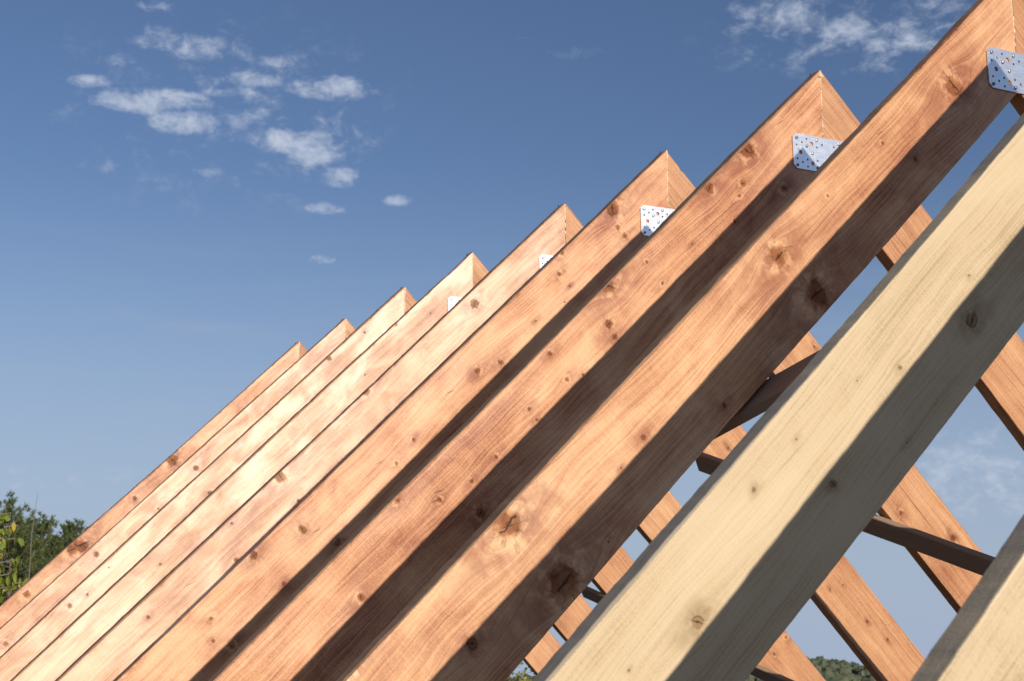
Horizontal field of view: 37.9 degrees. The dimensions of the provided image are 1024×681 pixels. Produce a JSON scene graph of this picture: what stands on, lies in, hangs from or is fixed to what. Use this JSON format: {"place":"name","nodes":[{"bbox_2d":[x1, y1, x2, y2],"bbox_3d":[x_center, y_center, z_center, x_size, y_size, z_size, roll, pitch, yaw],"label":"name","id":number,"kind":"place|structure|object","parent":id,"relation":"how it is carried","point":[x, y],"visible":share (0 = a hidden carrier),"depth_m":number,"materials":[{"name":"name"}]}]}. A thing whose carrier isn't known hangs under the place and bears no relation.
{"place":"outdoors","nodes":[
{"label":"outdoors","id":0,"kind":"place"},
{"bbox_2d":[0,0,1023,677],"label":"sky","id":1,"kind":"structure","parent":0,"point":[193,193],"materials":[{"name":"blue"}]},
{"bbox_3d":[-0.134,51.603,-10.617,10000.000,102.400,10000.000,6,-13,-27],"label":"ground","id":2,"kind":"structure","parent":0,"visible":0},
{"bbox_2d":[0,511,33,602],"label":"young tree","id":3,"kind":"object","parent":2,"relation":"on","point":[7,583],"visible":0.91,"depth_m":9.96,"materials":[{"name":"green plant"}]},
{"bbox_2d":[0,521,54,602],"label":"pine tree","id":4,"kind":"object","parent":2,"relation":"on","point":[23,552],"visible":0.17,"depth_m":35.53,"materials":[{"name":"green plant"}]},
{"bbox_2d":[0,491,54,604],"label":"pine tree","id":5,"kind":"object","parent":2,"relation":"on","point":[18,518],"visible":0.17,"depth_m":37.58,"materials":[{"name":"green plant"}]},
{"bbox_2d":[25,494,37,579],"bbox_3d":[-11.031,5.956,33.677,0.346,5.053,0.511,1,-12,-7],"label":"bare sapling","id":6,"kind":"object","parent":2,"relation":"on","point":[30,546],"visible":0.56,"depth_m":34.03,"materials":[{"name":"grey plant"}]},
{"bbox_2d":[4,509,78,598],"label":"pine tree","id":7,"kind":"object","parent":2,"relation":"on","point":[47,530],"visible":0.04,"depth_m":40.47,"materials":[{"name":"green plant"}]},
{"bbox_2d":[41,532,73,559],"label":"pine tree","id":8,"kind":"object","parent":2,"relation":"on","point":[62,539],"visible":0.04,"depth_m":42.49,"materials":[{"name":"green plant"}]},
{"bbox_2d":[45,518,88,552],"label":"pine tree","id":9,"kind":"object","parent":2,"relation":"on","point":[68,528],"visible":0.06,"depth_m":49.51,"materials":[{"name":"green plant"}]},
{"bbox_2d":[0,341,560,674],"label":"timber truss","id":10,"kind":"object","parent":2,"relation":"on","point":[543,651],"visible":0.23,"depth_m":8.63,"materials":[{"name":"wood"}]},
{"bbox_2d":[0,318,592,655],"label":"timber truss","id":11,"kind":"object","parent":2,"relation":"on","point":[18,625],"visible":0.23,"depth_m":7.91,"materials":[{"name":"wood"}]},
{"bbox_2d":[0,286,633,680],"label":"timber truss","id":12,"kind":"object","parent":2,"relation":"on","point":[60,616],"visible":0.24,"depth_m":7.11,"materials":[{"name":"wood"}]},
{"bbox_2d":[10,252,825,680],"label":"timber truss","id":13,"kind":"object","parent":2,"relation":"on","point":[220,504],"visible":0.24,"depth_m":6.47,"materials":[{"name":"wood"}]},
{"bbox_2d":[55,203,924,680],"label":"timber truss","id":14,"kind":"object","parent":2,"relation":"on","point":[861,619],"visible":0.3,"depth_m":5.77,"materials":[{"name":"wood"}]},
{"bbox_2d":[582,586,793,680],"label":"brace board","id":15,"kind":"object","parent":14,"relation":"attached to","point":[758,671],"visible":0.2,"depth_m":7.38,"materials":[{"name":"brown wood"}]},
{"bbox_2d":[695,452,994,575],"bbox_3d":[1.810,0.853,5.525,2.805,0.024,0.114,18,-38,41],"label":"brace board","id":16,"kind":"object","parent":14,"relation":"attached to","point":[945,550],"visible":0.38,"depth_m":5.72,"materials":[{"name":"brown wood"}]},
{"bbox_2d":[505,662,534,680],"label":"bush","id":17,"kind":"object","parent":2,"relation":"on","point":[523,673],"visible":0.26,"depth_m":13.15,"materials":[{"name":"green plant"}]},
{"bbox_2d":[113,150,981,680],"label":"timber truss","id":18,"kind":"object","parent":2,"relation":"on","point":[261,582],"visible":0.5,"depth_m":5.00,"materials":[{"name":"wood"}]},
{"bbox_2d":[208,70,1023,680],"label":"timber truss","id":19,"kind":"object","parent":2,"relation":"on","point":[352,596],"visible":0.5,"depth_m":4.17,"materials":[{"name":"wood"}]},
{"bbox_2d":[336,0,1023,680],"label":"timber truss","id":20,"kind":"object","parent":2,"relation":"on","point":[504,586],"visible":1,"depth_m":3.39,"materials":[{"name":"wood"}]},
{"bbox_2d":[510,656,875,680],"bbox_3d":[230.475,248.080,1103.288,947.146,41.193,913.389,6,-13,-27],"label":"forest","id":21,"kind":"object","parent":2,"relation":"on","point":[835,670],"visible":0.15,"depth_m":991.28,"materials":[{"name":"green plant"}]},
{"bbox_2d":[532,113,1023,680],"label":"timber truss","id":22,"kind":"object","parent":2,"relation":"on","point":[738,557],"visible":1,"depth_m":2.51,"materials":[{"name":"wood"}]},
{"bbox_2d":[715,351,818,438],"bbox_3d":[0.151,0.413,3.796,3.920,0.029,0.118,-33,12,32],"label":"brace board","id":23,"kind":"object","parent":22,"relation":"attached to","point":[766,395],"visible":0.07,"depth_m":3.44,"materials":[{"name":"brown wood"}]},
{"bbox_2d":[911,515,1023,680],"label":"timber truss","id":24,"kind":"object","parent":2,"relation":"on","point":[981,638],"visible":1,"depth_m":1.61,"materials":[{"name":"wood"}]}
]}

